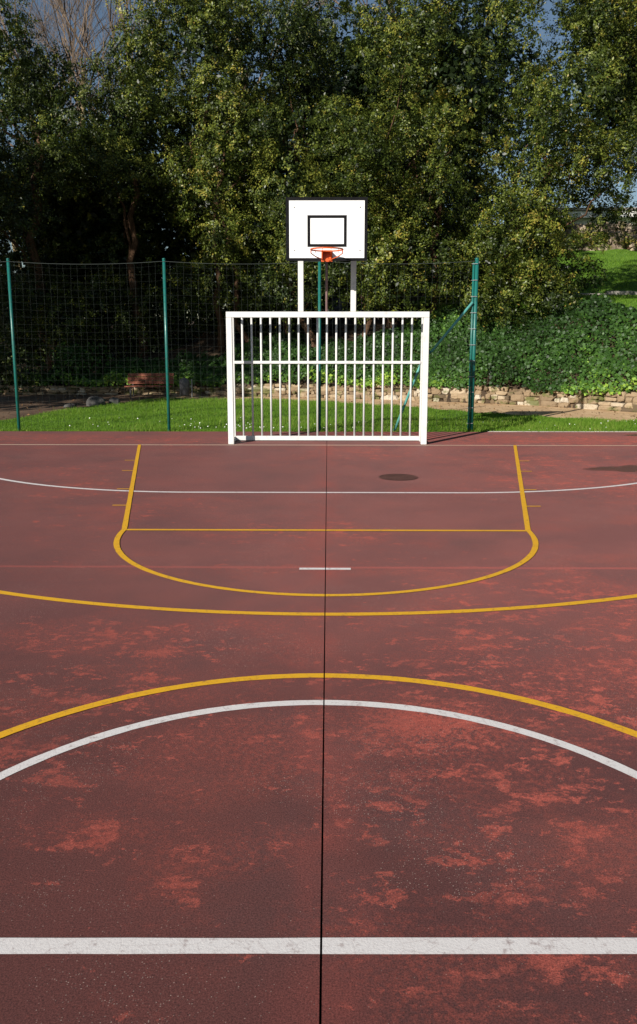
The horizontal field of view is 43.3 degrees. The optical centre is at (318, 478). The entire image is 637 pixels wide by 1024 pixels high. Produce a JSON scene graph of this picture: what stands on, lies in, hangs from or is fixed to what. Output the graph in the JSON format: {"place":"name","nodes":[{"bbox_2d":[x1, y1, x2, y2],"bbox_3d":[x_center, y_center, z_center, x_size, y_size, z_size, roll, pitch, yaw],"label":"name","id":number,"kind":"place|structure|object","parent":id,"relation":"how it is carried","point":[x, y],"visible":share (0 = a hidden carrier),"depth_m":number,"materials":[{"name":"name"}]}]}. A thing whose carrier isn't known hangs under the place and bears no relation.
{"place":"outdoors","nodes":[
{"label":"outdoors","id":0,"kind":"place"},
{"bbox_2d":[0,394,170,419],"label":"dirt track","id":1,"kind":"structure","parent":0,"point":[34,408],"depth_m":21.31,"materials":[{"name":"brown soil"}]},
{"bbox_2d":[64,403,75,407],"bbox_3d":[-6.042,-1.738,19.529,0.291,0.213,0.244,0,10,1],"label":"boulder","id":2,"kind":"object","parent":1,"relation":"on","point":[71,405],"visible":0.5,"depth_m":19.42,"materials":[{"name":"grey stone"}]},
{"bbox_2d":[124,373,173,397],"bbox_3d":[-4.799,-2.651,22.785,1.320,0.672,0.524,0,10,1],"label":"bench","id":3,"kind":"object","parent":1,"relation":"on","point":[150,376],"visible":0.88,"depth_m":22.93,"materials":[{"name":"wood"}]},
{"bbox_2d":[0,431,636,1023],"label":"court","id":4,"kind":"object","parent":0,"point":[210,827],"depth_m":3.52,"materials":[{"name":"red paint"}]},
{"bbox_2d":[0,478,636,953],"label":"white court markings","id":5,"kind":"object","parent":4,"relation":"on","point":[312,944],"visible":1,"depth_m":2.27,"materials":[{"name":"paint"}]},
{"bbox_2d":[0,445,636,737],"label":"yellow court markings","id":6,"kind":"object","parent":4,"relation":"on","point":[122,555],"visible":1,"depth_m":5.00,"materials":[{"name":"paint"}]},
{"bbox_2d":[0,444,636,445],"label":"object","id":7,"kind":"object","parent":4,"relation":"on","point":[468,445],"visible":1,"depth_m":12.67,"materials":[{"name":"paint"}]},
{"bbox_2d":[319,460,326,1023],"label":"court joint","id":8,"kind":"object","parent":4,"relation":"on","point":[320,992],"depth_m":2.85,"materials":[{"name":"black rubber"}]},
{"bbox_2d":[226,197,429,444],"bbox_3d":[0.136,-2.287,12.103,3.164,3.667,1.684,0,10,1],"label":"goal","id":9,"kind":"object","parent":4,"relation":"on","point":[326,229],"visible":1,"depth_m":12.53,"materials":[{"name":"white paint"}]},
{"bbox_2d":[379,474,417,479],"bbox_3d":[0.975,-0.022,9.803,0.472,0.001,0.472,0,10,1],"label":"manhole cover","id":10,"kind":"object","parent":4,"relation":"on","point":[398,477],"visible":1,"depth_m":9.77,"materials":[{"name":"metal"}]},
{"bbox_2d":[0,226,636,409],"bbox_3d":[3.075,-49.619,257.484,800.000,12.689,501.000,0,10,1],"label":"hillside","id":11,"kind":"structure","parent":0,"point":[209,344],"depth_m":26.15,"materials":[{"name":"green plant"}]},
{"bbox_2d":[0,343,47,394],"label":"shrub","id":12,"kind":"object","parent":11,"relation":"on","point":[6,368],"visible":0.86,"depth_m":23.55,"materials":[{"name":"green plant"}]},
{"bbox_2d":[0,289,110,363],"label":"shrub","id":13,"kind":"object","parent":11,"relation":"on","point":[21,338],"visible":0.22,"depth_m":27.73,"materials":[{"name":"green plant"}]},
{"bbox_2d":[0,0,116,371],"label":"evergreen tree","id":14,"kind":"object","parent":11,"relation":"on","point":[33,170],"visible":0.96,"depth_m":24.01,"materials":[{"name":"green plant"}]},
{"bbox_2d":[0,0,118,267],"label":"bare tree","id":15,"kind":"object","parent":11,"relation":"on","point":[56,68],"visible":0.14,"depth_m":36.87,"materials":[{"name":"beige plant"}]},
{"bbox_2d":[0,0,146,145],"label":"bare tree","id":16,"kind":"object","parent":11,"relation":"on","point":[46,24],"visible":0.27,"depth_m":36.50,"materials":[{"name":"beige plant"}]},
{"bbox_2d":[0,24,157,352],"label":"evergreen tree","id":17,"kind":"object","parent":11,"relation":"on","point":[32,123],"visible":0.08,"depth_m":29.35,"materials":[{"name":"green plant"}]},
{"bbox_2d":[4,0,155,130],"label":"bare tree","id":18,"kind":"object","parent":11,"relation":"on","point":[82,46],"visible":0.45,"depth_m":33.65,"materials":[{"name":"beige plant"}]},
{"bbox_2d":[49,341,115,385],"bbox_3d":[-7.163,-3.458,24.225,1.921,1.391,1.543,0,10,1],"label":"shrub","id":19,"kind":"object","parent":11,"relation":"on","point":[73,366],"visible":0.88,"depth_m":23.99,"materials":[{"name":"green plant"}]},
{"bbox_2d":[0,112,194,362],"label":"evergreen tree","id":20,"kind":"object","parent":11,"relation":"on","point":[81,227],"visible":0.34,"depth_m":27.19,"materials":[{"name":"green plant"}]},
{"bbox_2d":[0,0,205,143],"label":"bare tree","id":21,"kind":"object","parent":11,"relation":"on","point":[73,49],"visible":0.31,"depth_m":34.97,"materials":[{"name":"beige plant"}]},
{"bbox_2d":[51,270,202,366],"bbox_3d":[-6.596,-5.312,27.842,5.265,3.910,3.539,0,10,1],"label":"shrub","id":22,"kind":"object","parent":11,"relation":"on","point":[155,341],"visible":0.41,"depth_m":27.07,"materials":[{"name":"green plant"}]},
{"bbox_2d":[56,24,221,357],"bbox_3d":[-6.260,-8.735,25.946,4.763,10.184,6.674,4,11,23],"label":"evergreen tree","id":23,"kind":"object","parent":11,"relation":"on","point":[121,170],"visible":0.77,"depth_m":25.04,"materials":[{"name":"green plant"}]},
{"bbox_2d":[146,280,248,338],"bbox_3d":[-4.110,-5.724,27.707,3.478,2.370,2.320,0,10,1],"label":"shrub","id":24,"kind":"object","parent":11,"relation":"on","point":[211,326],"visible":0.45,"depth_m":27.36,"materials":[{"name":"green plant"}]},
{"bbox_2d":[103,0,306,350],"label":"evergreen tree","id":25,"kind":"object","parent":11,"relation":"on","point":[193,18],"visible":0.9,"depth_m":23.30,"materials":[{"name":"green plant"}]},
{"bbox_2d":[96,0,315,316],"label":"evergreen tree","id":26,"kind":"object","parent":11,"relation":"on","point":[195,56],"visible":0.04,"depth_m":28.95,"materials":[{"name":"green plant"}]},
{"bbox_2d":[146,107,362,325],"bbox_3d":[-1.980,-9.397,29.450,8.929,8.523,7.279,0,10,1],"label":"evergreen tree","id":27,"kind":"object","parent":11,"relation":"on","point":[231,279],"visible":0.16,"depth_m":27.89,"materials":[{"name":"green plant"}]},
{"bbox_2d":[158,0,403,137],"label":"bare tree","id":28,"kind":"object","parent":11,"relation":"on","point":[277,39],"visible":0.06,"depth_m":37.10,"materials":[{"name":"beige plant"}]},
{"bbox_2d":[227,263,338,336],"bbox_3d":[-1.277,-6.081,28.159,3.998,3.002,2.693,0,10,1],"label":"shrub","id":29,"kind":"object","parent":11,"relation":"on","point":[266,324],"visible":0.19,"depth_m":27.67,"materials":[{"name":"green plant"}]},
{"bbox_2d":[196,0,385,347],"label":"evergreen tree","id":30,"kind":"object","parent":11,"relation":"on","point":[293,26],"visible":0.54,"depth_m":23.63,"materials":[{"name":"green plant"}]},
{"bbox_2d":[0,383,636,412],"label":"stone wall","id":31,"kind":"structure","parent":11,"relation":"on","point":[525,396],"depth_m":21.49,"materials":[{"name":"beige stone"}]},
{"bbox_2d":[6,291,636,395],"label":"ivy","id":32,"kind":"object","parent":11,"relation":"on","point":[487,351],"visible":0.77,"depth_m":21.88,"materials":[{"name":"green plant"}]},
{"bbox_2d":[310,0,414,24],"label":"bare tree","id":33,"kind":"object","parent":11,"relation":"on","point":[335,1],"visible":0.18,"depth_m":38.24,"materials":[{"name":"beige plant"}]},
{"bbox_2d":[262,0,503,311],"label":"evergreen tree","id":34,"kind":"object","parent":11,"relation":"on","point":[355,89],"visible":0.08,"depth_m":29.26,"materials":[{"name":"green plant"}]},
{"bbox_2d":[301,0,501,341],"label":"evergreen tree","id":35,"kind":"object","parent":11,"relation":"on","point":[387,243],"visible":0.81,"depth_m":22.44,"materials":[{"name":"green plant"}]},
{"bbox_2d":[304,0,513,277],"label":"evergreen tree","id":36,"kind":"object","parent":11,"relation":"on","point":[473,98],"visible":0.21,"depth_m":28.95,"materials":[{"name":"green plant"}]},
{"bbox_2d":[421,238,488,300],"bbox_3d":[4.583,-6.619,26.150,2.623,2.519,2.334,0,10,1],"label":"shrub","id":37,"kind":"object","parent":11,"relation":"on","point":[435,248],"visible":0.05,"depth_m":25.76,"materials":[{"name":"green plant"}]},
{"bbox_2d":[423,0,561,225],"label":"evergreen tree","id":38,"kind":"object","parent":11,"relation":"on","point":[504,57],"visible":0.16,"depth_m":38.93,"materials":[{"name":"green plant"}]},
{"bbox_2d":[422,0,636,333],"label":"evergreen tree","id":39,"kind":"object","parent":11,"relation":"on","point":[547,174],"visible":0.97,"depth_m":21.88,"materials":[{"name":"green plant"}]},
{"bbox_2d":[478,249,636,317],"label":"bank grass","id":40,"kind":"structure","parent":11,"relation":"on","point":[621,299],"depth_m":30.55,"materials":[{"name":"green plant"}]},
{"bbox_2d":[528,256,607,301],"bbox_3d":[7.909,-6.238,25.694,2.486,1.686,1.702,0,10,1],"label":"shrub","id":41,"kind":"object","parent":11,"relation":"on","point":[585,284],"visible":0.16,"depth_m":25.37,"materials":[{"name":"green plant"}]},
{"bbox_2d":[499,291,636,295],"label":"lawn edging","id":42,"kind":"object","parent":11,"relation":"on","point":[620,292],"visible":0.16,"depth_m":27.27,"materials":[{"name":"stone"}]},
{"bbox_2d":[503,207,636,224],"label":"house","id":43,"kind":"structure","parent":11,"relation":"on","point":[584,219],"depth_m":52.31,"materials":[{"name":"white glass"}]},
{"bbox_2d":[508,221,636,251],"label":"rock wall","id":44,"kind":"structure","parent":11,"relation":"on","point":[612,230],"depth_m":37.51,"materials":[{"name":"grey stone"}]},
{"bbox_2d":[549,211,573,248],"bbox_3d":[11.074,-11.525,36.958,1.439,1.845,0.801,0,10,1],"label":"shrub","id":45,"kind":"object","parent":44,"relation":"on","point":[566,223],"visible":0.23,"depth_m":36.84,"materials":[{"name":"green plant"}]},
{"bbox_2d":[572,226,607,248],"bbox_3d":[12.612,-11.156,37.128,1.799,1.072,0.979,0,10,1],"label":"shrub","id":46,"kind":"object","parent":44,"relation":"on","point":[592,234],"visible":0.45,"depth_m":37.06,"materials":[{"name":"green plant"}]},
{"bbox_2d":[511,0,636,154],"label":"evergreen tree","id":47,"kind":"object","parent":11,"relation":"on","point":[608,124],"visible":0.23,"depth_m":29.88,"materials":[{"name":"green plant"}]},
{"bbox_2d":[556,0,636,253],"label":"evergreen tree","id":48,"kind":"object","parent":11,"relation":"on","point":[618,32],"visible":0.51,"depth_m":23.56,"materials":[{"name":"green plant"}]},
{"bbox_2d":[618,232,636,249],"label":"shrub","id":49,"kind":"object","parent":11,"relation":"on","point":[627,243],"visible":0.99,"depth_m":37.10,"materials":[{"name":"green plant"}]},
{"bbox_2d":[0,0,636,317],"label":"sky","id":50,"kind":"structure","parent":0,"point":[548,5],"materials":[{"name":"blue"}]},
{"bbox_2d":[0,395,636,431],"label":"lawn","id":51,"kind":"structure","parent":0,"point":[53,422],"depth_m":17.01,"materials":[{"name":"green plant"}]},
{"bbox_2d":[86,396,104,405],"bbox_3d":[-5.524,-1.868,19.908,0.485,0.393,0.349,0,10,1],"label":"boulder","id":52,"kind":"object","parent":51,"relation":"on","point":[93,401],"visible":0.52,"depth_m":19.76,"materials":[{"name":"grey stone"}]},
{"bbox_2d":[108,397,119,404],"bbox_3d":[-5.131,-1.908,20.204,0.290,0.302,0.229,0,10,1],"label":"boulder","id":53,"kind":"object","parent":51,"relation":"on","point":[113,400],"visible":0.52,"depth_m":20.10,"materials":[{"name":"grey stone"}]},
{"bbox_2d":[0,258,478,431],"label":"net fence","id":54,"kind":"object","parent":51,"relation":"on","point":[473,312],"visible":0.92,"depth_m":14.32,"materials":[{"name":"green plastic"}]},
{"bbox_2d":[164,395,636,421],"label":"path","id":55,"kind":"structure","parent":0,"point":[532,410],"depth_m":19.12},
{"bbox_2d":[179,378,192,396],"bbox_3d":[-3.763,-2.567,22.603,0.310,0.565,0.308,7,12,36],"label":"litter bin","id":56,"kind":"object","parent":55,"relation":"on","point":[185,384],"visible":0.98,"depth_m":22.50,"materials":[{"name":"grey plastic"}]},
{"bbox_2d":[4,394,636,417],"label":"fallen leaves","id":57,"kind":"object","parent":55,"relation":"on","point":[282,397],"visible":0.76,"depth_m":20.04,"materials":[{"name":"brown plant"}]},
{"label":"ground","id":58,"kind":"structure","parent":0,"visible":0},
{"bbox_2d":[487,431,636,431],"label":"kerb","id":59,"kind":"structure","parent":58,"relation":"on","point":[562,431],"depth_m":14.50,"materials":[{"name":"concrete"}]}
]}

